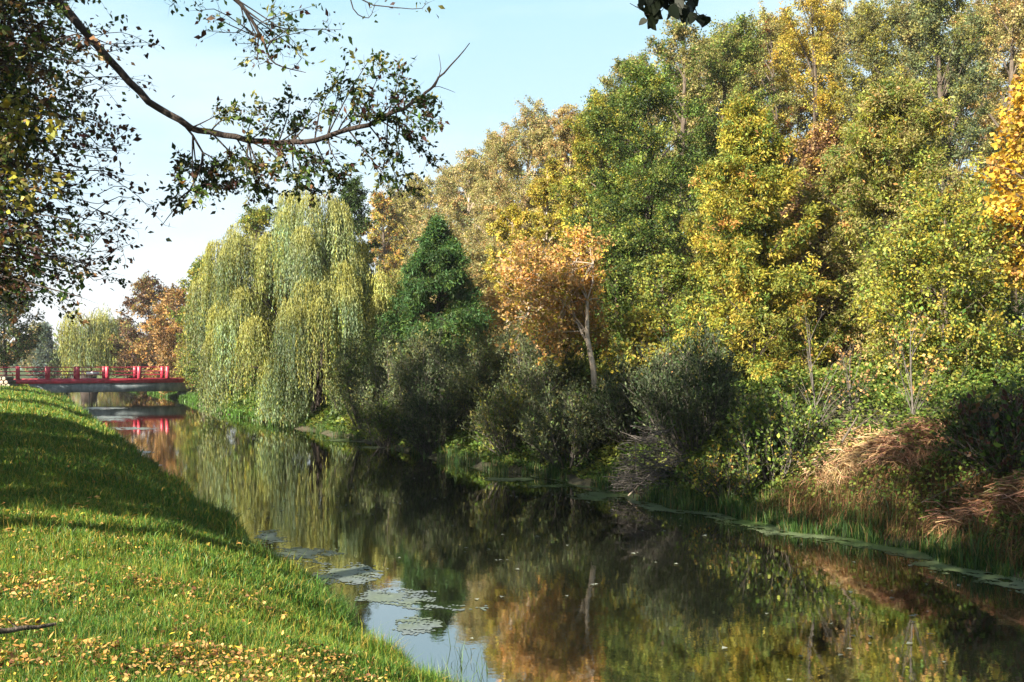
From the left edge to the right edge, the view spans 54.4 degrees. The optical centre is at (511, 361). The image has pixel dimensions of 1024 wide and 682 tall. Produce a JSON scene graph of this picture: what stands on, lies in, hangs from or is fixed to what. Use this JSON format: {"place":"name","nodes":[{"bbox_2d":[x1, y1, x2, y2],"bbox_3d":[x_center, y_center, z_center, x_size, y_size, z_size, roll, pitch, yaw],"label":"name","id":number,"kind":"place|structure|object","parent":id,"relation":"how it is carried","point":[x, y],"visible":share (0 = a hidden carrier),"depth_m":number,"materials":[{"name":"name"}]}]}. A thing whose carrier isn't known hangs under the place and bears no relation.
{"place":"outdoors","nodes":[
{"label":"outdoors","id":0,"kind":"place"},
{"bbox_2d":[147,386,310,424],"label":"bank grass","id":1,"kind":"structure","parent":0,"point":[192,398],"depth_m":52.67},
{"bbox_2d":[0,364,1023,681],"bbox_3d":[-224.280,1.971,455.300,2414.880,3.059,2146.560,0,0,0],"label":"ground","id":2,"kind":"structure","parent":0,"point":[24,374],"depth_m":15.89,"materials":[{"name":"soil"}]},
{"bbox_2d":[0,279,46,376],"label":"broadleaf tree","id":3,"kind":"object","parent":2,"relation":"on","point":[24,342],"visible":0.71,"depth_m":77.86,"materials":[{"name":"green plant"}]},
{"bbox_2d":[17,320,52,374],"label":"broadleaf tree","id":4,"kind":"object","parent":2,"relation":"on","point":[29,360],"visible":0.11,"depth_m":149.10,"materials":[{"name":"green plant"}]},
{"bbox_2d":[27,321,57,378],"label":"spruce tree","id":5,"kind":"object","parent":2,"relation":"on","point":[47,345],"visible":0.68,"depth_m":119.44,"materials":[{"name":"green plant"}]},
{"bbox_2d":[47,347,72,378],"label":"broadleaf tree","id":6,"kind":"object","parent":2,"relation":"on","point":[56,362],"visible":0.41,"depth_m":109.56,"materials":[{"name":"green plant"}]},
{"bbox_2d":[54,304,122,377],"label":"weeping willow","id":7,"kind":"object","parent":2,"relation":"on","point":[89,345],"visible":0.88,"depth_m":94.60,"materials":[{"name":"green plant"}]},
{"bbox_2d":[0,366,194,394],"bbox_3d":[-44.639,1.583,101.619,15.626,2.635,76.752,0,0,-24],"label":"footbridge","id":8,"kind":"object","parent":2,"relation":"on","point":[106,383],"visible":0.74,"depth_m":67.92,"materials":[{"name":"red paint"}]},
{"bbox_2d":[94,314,148,377],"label":"broadleaf tree","id":9,"kind":"object","parent":2,"relation":"on","point":[124,326],"visible":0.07,"depth_m":129.60,"materials":[{"name":"brown plant"}]},
{"bbox_2d":[106,270,183,392],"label":"broadleaf tree","id":10,"kind":"object","parent":2,"relation":"on","point":[146,285],"visible":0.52,"depth_m":82.88,"materials":[{"name":"brown plant"}]},
{"bbox_2d":[127,283,208,395],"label":"broadleaf tree","id":11,"kind":"object","parent":2,"relation":"on","point":[161,332],"visible":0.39,"depth_m":75.05,"materials":[{"name":"brown plant"}]},
{"bbox_2d":[170,334,196,385],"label":"broadleaf tree","id":12,"kind":"object","parent":2,"relation":"on","point":[178,355],"visible":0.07,"depth_m":73.67,"materials":[{"name":"yellow plant"}]},
{"bbox_2d":[169,330,208,393],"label":"broadleaf tree","id":13,"kind":"object","parent":2,"relation":"on","point":[191,385],"visible":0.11,"depth_m":69.45,"materials":[{"name":"yellow plant"}]},
{"bbox_2d":[164,252,221,390],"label":"broadleaf tree","id":14,"kind":"object","parent":2,"relation":"on","point":[195,269],"visible":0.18,"depth_m":65.45,"materials":[{"name":"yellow plant"}]},
{"bbox_2d":[172,302,280,402],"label":"broadleaf tree","id":15,"kind":"object","parent":2,"relation":"on","point":[199,375],"visible":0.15,"depth_m":54.09,"materials":[{"name":"green plant"}]},
{"bbox_2d":[0,0,469,345],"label":"maple tree","id":16,"kind":"object","parent":2,"relation":"on","point":[17,103],"visible":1,"depth_m":9.55,"materials":[{"name":"green plant"}]},
{"bbox_2d":[0,384,490,681],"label":"grass","id":17,"kind":"structure","parent":2,"relation":"on","point":[334,627],"depth_m":8.71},
{"bbox_2d":[0,617,56,633],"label":"fallen branch","id":18,"kind":"object","parent":17,"relation":"on","point":[15,628],"visible":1,"depth_m":5.74,"materials":[{"name":"wood"}]},
{"bbox_2d":[0,398,408,681],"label":"fallen leaves","id":19,"kind":"object","parent":17,"relation":"on","point":[175,645],"visible":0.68,"depth_m":6.00,"materials":[{"name":"yellow plant"}]},
{"bbox_2d":[227,203,291,379],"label":"broadleaf tree","id":20,"kind":"object","parent":2,"relation":"on","point":[259,220],"visible":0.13,"depth_m":55.49,"materials":[{"name":"green plant"}]},
{"bbox_2d":[180,188,410,426],"bbox_3d":[-8.592,-2.322,40.861,9.905,9.799,7.636,0,0,0],"label":"weeping willow","id":21,"kind":"object","parent":2,"relation":"on","point":[329,282],"visible":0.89,"depth_m":39.08,"materials":[{"name":"green plant"}]},
{"bbox_2d":[337,174,384,303],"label":"broadleaf tree","id":22,"kind":"object","parent":2,"relation":"on","point":[354,197],"visible":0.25,"depth_m":51.58,"materials":[{"name":"green plant"}]},
{"bbox_2d":[322,318,401,429],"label":"willow shrub","id":23,"kind":"object","parent":2,"relation":"on","point":[351,367],"visible":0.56,"depth_m":33.98,"materials":[{"name":"green plant"}]},
{"bbox_2d":[355,391,408,448],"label":"willow shrub","id":24,"kind":"object","parent":2,"relation":"on","point":[383,428],"visible":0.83,"depth_m":30.12,"materials":[{"name":"green plant"}]},
{"bbox_2d":[356,189,409,291],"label":"broadleaf tree","id":25,"kind":"object","parent":2,"relation":"on","point":[379,202],"visible":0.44,"depth_m":91.69,"materials":[{"name":"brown plant"}]},
{"bbox_2d":[368,183,422,271],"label":"broadleaf tree","id":26,"kind":"object","parent":2,"relation":"on","point":[395,195],"visible":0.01,"depth_m":108.61,"materials":[{"name":"brown plant"}]},
{"bbox_2d":[346,322,448,435],"bbox_3d":[-3.372,0.541,31.638,3.900,3.642,3.481,0,0,0],"label":"willow shrub","id":27,"kind":"object","parent":2,"relation":"on","point":[365,393],"visible":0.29,"depth_m":31.11,"materials":[{"name":"green plant"}]},
{"bbox_2d":[370,267,425,339],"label":"broadleaf tree","id":28,"kind":"object","parent":2,"relation":"on","point":[391,280],"visible":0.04,"depth_m":49.65,"materials":[{"name":"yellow plant"}]},
{"bbox_2d":[373,321,466,424],"bbox_3d":[-2.504,0.404,30.675,3.498,3.329,3.062,0,0,44],"label":"willow shrub","id":29,"kind":"object","parent":2,"relation":"on","point":[395,371],"visible":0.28,"depth_m":30.24,"materials":[{"name":"green plant"}]},
{"bbox_2d":[387,173,455,331],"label":"birch tree","id":30,"kind":"object","parent":2,"relation":"on","point":[404,208],"visible":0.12,"depth_m":99.12,"materials":[{"name":"yellow plant"}]},
{"bbox_2d":[360,212,497,374],"bbox_3d":[-3.233,-2.320,39.956,6.644,7.434,7.507,0,0,0],"label":"conifer tree","id":31,"kind":"object","parent":2,"relation":"on","point":[444,279],"visible":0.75,"depth_m":39.32,"materials":[{"name":"green plant"}]},
{"bbox_2d":[391,379,467,455],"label":"willow shrub","id":32,"kind":"object","parent":2,"relation":"on","point":[425,422],"visible":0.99,"depth_m":27.15,"materials":[{"name":"green plant"}]},
{"bbox_2d":[399,338,478,430],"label":"willow shrub","id":33,"kind":"object","parent":2,"relation":"on","point":[432,371],"visible":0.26,"depth_m":28.67,"materials":[{"name":"green plant"}]},
{"bbox_2d":[401,164,487,320],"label":"broadleaf tree","id":34,"kind":"object","parent":2,"relation":"on","point":[447,173],"visible":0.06,"depth_m":87.18,"materials":[{"name":"brown plant"}]},
{"bbox_2d":[413,146,497,343],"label":"birch tree","id":35,"kind":"object","parent":2,"relation":"on","point":[450,199],"visible":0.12,"depth_m":75.17,"materials":[{"name":"yellow plant"}]},
{"bbox_2d":[445,236,516,358],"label":"broadleaf tree","id":36,"kind":"object","parent":2,"relation":"on","point":[474,252],"visible":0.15,"depth_m":49.51,"materials":[{"name":"yellow plant"}]},
{"bbox_2d":[440,318,527,424],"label":"willow shrub","id":37,"kind":"object","parent":2,"relation":"on","point":[467,369],"visible":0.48,"depth_m":26.90,"materials":[{"name":"green plant"}]},
{"bbox_2d":[458,127,533,296],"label":"broadleaf tree","id":38,"kind":"object","parent":2,"relation":"on","point":[479,168],"visible":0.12,"depth_m":65.87,"materials":[{"name":"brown plant"}]},
{"bbox_2d":[459,367,545,455],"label":"willow shrub","id":39,"kind":"object","parent":2,"relation":"on","point":[507,414],"visible":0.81,"depth_m":24.28,"materials":[{"name":"green plant"}]},
{"bbox_2d":[480,202,534,329],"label":"birch tree","id":40,"kind":"object","parent":2,"relation":"on","point":[501,226],"visible":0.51,"depth_m":32.99,"materials":[{"name":"yellow plant"}]},
{"bbox_2d":[0,327,1023,369],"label":"woods","id":41,"kind":"object","parent":2,"relation":"on","point":[55,349],"visible":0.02,"depth_m":207.18,"materials":[{"name":"green plant"}]},
{"bbox_2d":[468,307,576,412],"bbox_3d":[0.395,0.072,26.663,3.088,3.226,3.226,0,0,0],"label":"willow shrub","id":42,"kind":"object","parent":2,"relation":"on","point":[499,351],"visible":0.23,"depth_m":26.33,"materials":[{"name":"green plant"}]},
{"bbox_2d":[463,95,586,333],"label":"birch tree","id":43,"kind":"object","parent":2,"relation":"on","point":[532,136],"visible":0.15,"depth_m":57.10,"materials":[{"name":"yellow plant"}]},
{"bbox_2d":[473,235,586,366],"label":"broadleaf tree","id":44,"kind":"object","parent":2,"relation":"on","point":[508,306],"visible":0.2,"depth_m":27.78,"materials":[{"name":"yellow plant"}]},
{"bbox_2d":[488,307,598,410],"bbox_3d":[0.837,0.126,25.500,2.635,3.126,2.681,0,0,-43],"label":"willow shrub","id":45,"kind":"object","parent":2,"relation":"on","point":[544,369],"visible":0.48,"depth_m":25.15,"materials":[{"name":"green plant"}]},
{"bbox_2d":[524,154,569,309],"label":"broadleaf tree","id":46,"kind":"object","parent":2,"relation":"on","point":[538,186],"visible":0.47,"depth_m":37.67,"materials":[{"name":"yellow plant"}]},
{"bbox_2d":[485,222,618,390],"bbox_3d":[0.977,-0.948,24.392,3.393,5.138,3.702,0,0,0],"label":"maple tree","id":47,"kind":"object","parent":2,"relation":"on","point":[569,268],"visible":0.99,"depth_m":24.09,"materials":[{"name":"orange plant"}]},
{"bbox_2d":[500,376,622,468],"bbox_3d":[1.221,1.355,22.636,2.617,2.123,2.608,0,0,42],"label":"willow shrub","id":48,"kind":"object","parent":2,"relation":"on","point":[540,438],"visible":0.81,"depth_m":22.18,"materials":[{"name":"green plant"}]},
{"bbox_2d":[535,103,608,358],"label":"birch tree","id":49,"kind":"object","parent":2,"relation":"on","point":[560,146],"visible":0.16,"depth_m":49.69,"materials":[{"name":"yellow plant"}]},
{"bbox_2d":[535,377,614,456],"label":"willow shrub","id":50,"kind":"object","parent":2,"relation":"on","point":[566,441],"visible":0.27,"depth_m":22.38,"materials":[{"name":"green plant"}]},
{"bbox_2d":[525,225,639,361],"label":"broadleaf tree","id":51,"kind":"object","parent":2,"relation":"on","point":[569,315],"depth_m":37.53,"materials":[{"name":"yellow plant"}]},
{"bbox_2d":[545,90,638,358],"bbox_3d":[3.060,-4.496,36.020,3.816,10.488,3.805,0,0,0],"label":"broadleaf tree","id":52,"kind":"object","parent":2,"relation":"on","point":[581,145],"visible":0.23,"depth_m":35.66,"materials":[{"name":"yellow plant"}]},
{"bbox_2d":[549,85,645,343],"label":"broadleaf tree","id":53,"kind":"object","parent":2,"relation":"on","point":[592,92],"visible":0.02,"depth_m":51.33,"materials":[{"name":"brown plant"}]},
{"bbox_2d":[566,230,661,373],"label":"broadleaf tree","id":54,"kind":"object","parent":2,"relation":"on","point":[622,264],"visible":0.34,"depth_m":28.60,"materials":[{"name":"green plant"}]},
{"bbox_2d":[582,376,650,445],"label":"willow shrub","id":55,"kind":"object","parent":2,"relation":"on","point":[597,381],"visible":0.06,"depth_m":22.18,"materials":[{"name":"green plant"}]},
{"bbox_2d":[219,350,1023,559],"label":"undergrowth","id":56,"kind":"object","parent":2,"relation":"on","point":[321,413],"visible":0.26,"depth_m":18.96,"materials":[{"name":"green plant"}]},
{"bbox_2d":[581,353,691,444],"bbox_3d":[2.757,0.810,21.912,2.499,2.093,2.417,0,0,0],"label":"willow shrub","id":57,"kind":"object","parent":2,"relation":"on","point":[607,400],"visible":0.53,"depth_m":21.61,"materials":[{"name":"green plant"}]},
{"bbox_2d":[558,50,724,339],"bbox_3d":[4.215,-4.572,31.782,5.624,10.674,6.190,0,0,21],"label":"broadleaf tree","id":58,"kind":"object","parent":2,"relation":"on","point":[653,91],"visible":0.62,"depth_m":31.28,"materials":[{"name":"green plant"}]},
{"bbox_2d":[597,47,685,350],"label":"broadleaf tree","id":59,"kind":"object","parent":2,"relation":"on","point":[606,82],"visible":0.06,"depth_m":49.80,"materials":[{"name":"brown plant"}]},
{"bbox_2d":[595,304,692,390],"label":"broadleaf tree","id":60,"kind":"object","parent":2,"relation":"on","point":[642,329],"visible":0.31,"depth_m":23.85,"materials":[{"name":"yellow plant"}]},
{"bbox_2d":[602,421,700,497],"bbox_3d":[2.776,1.867,19.277,2.071,1.444,1.520,0,0,0],"label":"brush pile","id":61,"kind":"object","parent":2,"relation":"on","point":[630,475],"visible":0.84,"depth_m":19.17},
{"bbox_2d":[628,463,661,495],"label":"fallen branch","id":62,"kind":"object","parent":61,"relation":"in","point":[630,493],"visible":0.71,"depth_m":19.06,"materials":[{"name":"wood"}]},
{"bbox_2d":[608,332,696,390],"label":"willow shrub","id":63,"kind":"object","parent":2,"relation":"on","point":[630,367],"visible":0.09,"depth_m":23.53,"materials":[{"name":"green plant"}]},
{"bbox_2d":[602,244,726,370],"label":"broadleaf tree","id":64,"kind":"object","parent":2,"relation":"on","point":[670,270],"visible":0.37,"depth_m":24.71,"materials":[{"name":"green plant"}]},
{"bbox_2d":[630,0,710,30],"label":"linden tree","id":65,"kind":"object","parent":2,"relation":"on","point":[678,10],"visible":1,"depth_m":5.01,"materials":[{"name":"green plant"}]},
{"bbox_2d":[627,16,722,272],"bbox_3d":[6.594,-6.721,39.590,4.348,15.175,5.322,0,0,0],"label":"broadleaf tree","id":66,"kind":"object","parent":2,"relation":"on","point":[678,31],"visible":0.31,"depth_m":39.54,"materials":[{"name":"green plant"}]},
{"bbox_2d":[622,311,752,454],"bbox_3d":[3.693,0.411,20.187,2.928,2.977,2.810,0,0,0],"label":"willow shrub","id":67,"kind":"object","parent":2,"relation":"on","point":[718,386],"visible":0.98,"depth_m":20.00,"materials":[{"name":"green plant"}]},
{"bbox_2d":[643,30,744,334],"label":"broadleaf tree","id":68,"kind":"object","parent":2,"relation":"on","point":[707,41],"visible":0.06,"depth_m":51.45,"materials":[{"name":"green plant"}]},
{"bbox_2d":[652,265,746,343],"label":"broadleaf tree","id":69,"kind":"object","parent":2,"relation":"on","point":[701,304],"visible":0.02,"depth_m":29.67,"materials":[{"name":"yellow plant"}]},
{"bbox_2d":[674,441,763,501],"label":"bramble bush","id":70,"kind":"object","parent":2,"relation":"on","point":[712,472],"visible":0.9,"depth_m":17.24,"materials":[{"name":"green plant"}]},
{"bbox_2d":[651,11,813,336],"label":"broadleaf tree","id":71,"kind":"object","parent":2,"relation":"on","point":[744,48],"visible":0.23,"depth_m":41.09,"materials":[{"name":"green plant"}]},
{"bbox_2d":[648,90,841,395],"bbox_3d":[5.870,-2.828,24.149,4.116,7.519,4.890,0,0,33],"label":"broadleaf tree","id":72,"kind":"object","parent":2,"relation":"on","point":[741,212],"visible":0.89,"depth_m":23.41,"materials":[{"name":"plant"}]},
{"bbox_2d":[709,1,826,334],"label":"broadleaf tree","id":73,"kind":"object","parent":2,"relation":"on","point":[756,83],"visible":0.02,"depth_m":52.94,"materials":[{"name":"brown plant"}]},
{"bbox_2d":[711,7,825,336],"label":"broadleaf tree","id":74,"kind":"object","parent":2,"relation":"on","point":[769,26],"visible":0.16,"depth_m":46.54,"materials":[{"name":"brown plant"}]},
{"bbox_2d":[709,375,844,486],"bbox_3d":[4.707,1.204,17.600,2.445,1.956,2.439,0,0,0],"label":"bramble bush","id":75,"kind":"object","parent":2,"relation":"on","point":[757,438],"visible":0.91,"depth_m":17.29,"materials":[{"name":"green plant"}]},
{"bbox_2d":[749,0,870,268],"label":"broadleaf tree","id":76,"kind":"object","parent":2,"relation":"on","point":[820,111],"visible":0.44,"depth_m":43.50,"materials":[{"name":"yellow plant"}]},
{"bbox_2d":[761,269,866,360],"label":"broadleaf tree","id":77,"kind":"object","parent":2,"relation":"on","point":[809,318],"visible":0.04,"depth_m":29.56,"materials":[{"name":"green plant"}]},
{"bbox_2d":[774,114,863,364],"bbox_3d":[8.459,-2.971,27.179,2.807,7.428,2.872,0,0,0],"label":"oak tree","id":78,"kind":"object","parent":2,"relation":"on","point":[819,140],"visible":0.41,"depth_m":26.74,"materials":[{"name":"brown plant"}]},
{"bbox_2d":[758,371,881,392],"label":"bramble bush","id":79,"kind":"object","parent":2,"relation":"on","point":[778,380],"visible":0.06,"depth_m":21.64,"materials":[{"name":"green plant"}]},
{"bbox_2d":[786,306,858,430],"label":"sapling","id":80,"kind":"object","parent":2,"relation":"on","point":[811,372],"visible":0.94,"depth_m":18.03,"materials":[{"name":"green plant"}]},
{"bbox_2d":[774,0,898,271],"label":"broadleaf tree","id":81,"kind":"object","parent":2,"relation":"on","point":[840,44],"visible":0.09,"depth_m":51.29,"materials":[{"name":"brown plant"}]},
{"bbox_2d":[785,420,894,490],"bbox_3d":[5.739,1.593,17.008,2.051,1.146,2.371,0,0,0],"label":"straw heap","id":82,"kind":"object","parent":2,"relation":"on","point":[847,458],"visible":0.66,"depth_m":16.76,"materials":[{"name":"beige plant"}]},
{"bbox_2d":[841,414,858,442],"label":"fallen branch","id":83,"kind":"object","parent":82,"relation":"in","point":[845,435],"visible":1,"depth_m":17.02,"materials":[{"name":"wood"}]},
{"bbox_2d":[818,332,889,420],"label":"sapling","id":84,"kind":"object","parent":2,"relation":"on","point":[848,381],"visible":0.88,"depth_m":18.46,"materials":[{"name":"green plant"}]},
{"bbox_2d":[800,0,937,332],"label":"broadleaf tree","id":85,"kind":"object","parent":2,"relation":"on","point":[878,60],"visible":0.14,"depth_m":39.47,"materials":[{"name":"yellow plant"}]},
{"bbox_2d":[773,72,1023,368],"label":"broadleaf tree","id":86,"kind":"object","parent":2,"relation":"on","point":[893,119],"visible":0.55,"depth_m":24.48,"materials":[{"name":"green plant"}]},
{"bbox_2d":[831,0,979,242],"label":"broadleaf tree","id":87,"kind":"object","parent":2,"relation":"on","point":[907,38],"visible":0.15,"depth_m":49.09,"materials":[{"name":"green plant"}]},
{"bbox_2d":[855,416,964,482],"bbox_3d":[6.464,1.410,16.200,1.876,1.039,1.730,0,0,0],"label":"straw heap","id":88,"kind":"object","parent":2,"relation":"on","point":[888,452],"visible":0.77,"depth_m":16.03,"materials":[{"name":"brown plant"}]},
{"bbox_2d":[883,304,948,420],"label":"sapling","id":89,"kind":"object","parent":2,"relation":"on","point":[912,391],"visible":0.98,"depth_m":16.96,"materials":[{"name":"green plant"}]},
{"bbox_2d":[843,174,1023,382],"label":"broadleaf tree","id":90,"kind":"object","parent":2,"relation":"on","point":[903,279],"visible":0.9,"depth_m":20.49,"materials":[{"name":"green plant"}]},
{"bbox_2d":[880,0,1023,329],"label":"broadleaf tree","id":91,"kind":"object","parent":2,"relation":"on","point":[957,83],"visible":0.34,"depth_m":35.42,"materials":[{"name":"green plant"}]},
{"bbox_2d":[909,354,1023,396],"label":"bramble bush","id":92,"kind":"object","parent":2,"relation":"on","point":[999,363],"visible":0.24,"depth_m":19.75,"materials":[{"name":"green plant"}]},
{"bbox_2d":[916,467,1023,542],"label":"straw heap","id":93,"kind":"object","parent":2,"relation":"on","point":[1018,491],"visible":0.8,"depth_m":13.64,"materials":[{"name":"brown plant"}]},
{"bbox_2d":[921,451,1023,502],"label":"fallen branch","id":94,"kind":"object","parent":2,"relation":"on","point":[963,481],"visible":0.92,"depth_m":13.99,"materials":[{"name":"wood"}]},
{"bbox_2d":[922,0,1023,324],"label":"broadleaf tree","id":95,"kind":"object","parent":2,"relation":"on","point":[989,54],"visible":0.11,"depth_m":49.00,"materials":[{"name":"green plant"}]},
{"bbox_2d":[928,370,1023,479],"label":"dogwood shrub","id":96,"kind":"object","parent":2,"relation":"on","point":[973,415],"visible":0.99,"depth_m":14.66,"materials":[{"name":"green plant"}]},
{"bbox_2d":[950,0,1023,322],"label":"broadleaf tree","id":97,"kind":"object","parent":2,"relation":"on","point":[1012,15],"visible":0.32,"depth_m":41.82,"materials":[{"name":"yellow plant"}]},
{"bbox_2d":[963,54,1023,293],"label":"maple tree","id":98,"kind":"object","parent":2,"relation":"on","point":[1010,164],"visible":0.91,"depth_m":20.04,"materials":[{"name":"yellow plant"}]},
{"bbox_2d":[966,250,1023,378],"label":"broadleaf tree","id":99,"kind":"object","parent":2,"relation":"on","point":[1018,306],"visible":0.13,"depth_m":28.52,"materials":[{"name":"green plant"}]},
{"bbox_2d":[0,0,1023,361],"label":"sky","id":100,"kind":"structure","parent":0,"point":[553,51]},
{"bbox_2d":[63,392,1023,681],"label":"river water","id":101,"kind":"structure","parent":0,"point":[679,598],"depth_m":12.12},
{"bbox_2d":[87,407,1023,634],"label":"duckweed","id":102,"kind":"object","parent":101,"relation":"on","point":[347,575],"visible":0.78,"depth_m":13.29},
{"bbox_2d":[238,478,958,679],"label":"floating leaves","id":103,"kind":"object","parent":101,"relation":"on","point":[723,647],"visible":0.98,"depth_m":11.91,"materials":[{"name":"yellow plant"}]},
{"bbox_2d":[247,411,1023,581],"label":"reeds","id":104,"kind":"object","parent":101,"relation":"in","point":[945,550],"visible":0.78,"depth_m":15.19,"materials":[{"name":"green plant"}]},
{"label":"log","id":105,"kind":"object","parent":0,"visible":0},
{"bbox_2d":[4,380,15,383],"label":"log","id":106,"kind":"object","parent":105,"relation":"on","point":[9,381],"visible":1,"depth_m":60.87,"materials":[{"name":"plant"}]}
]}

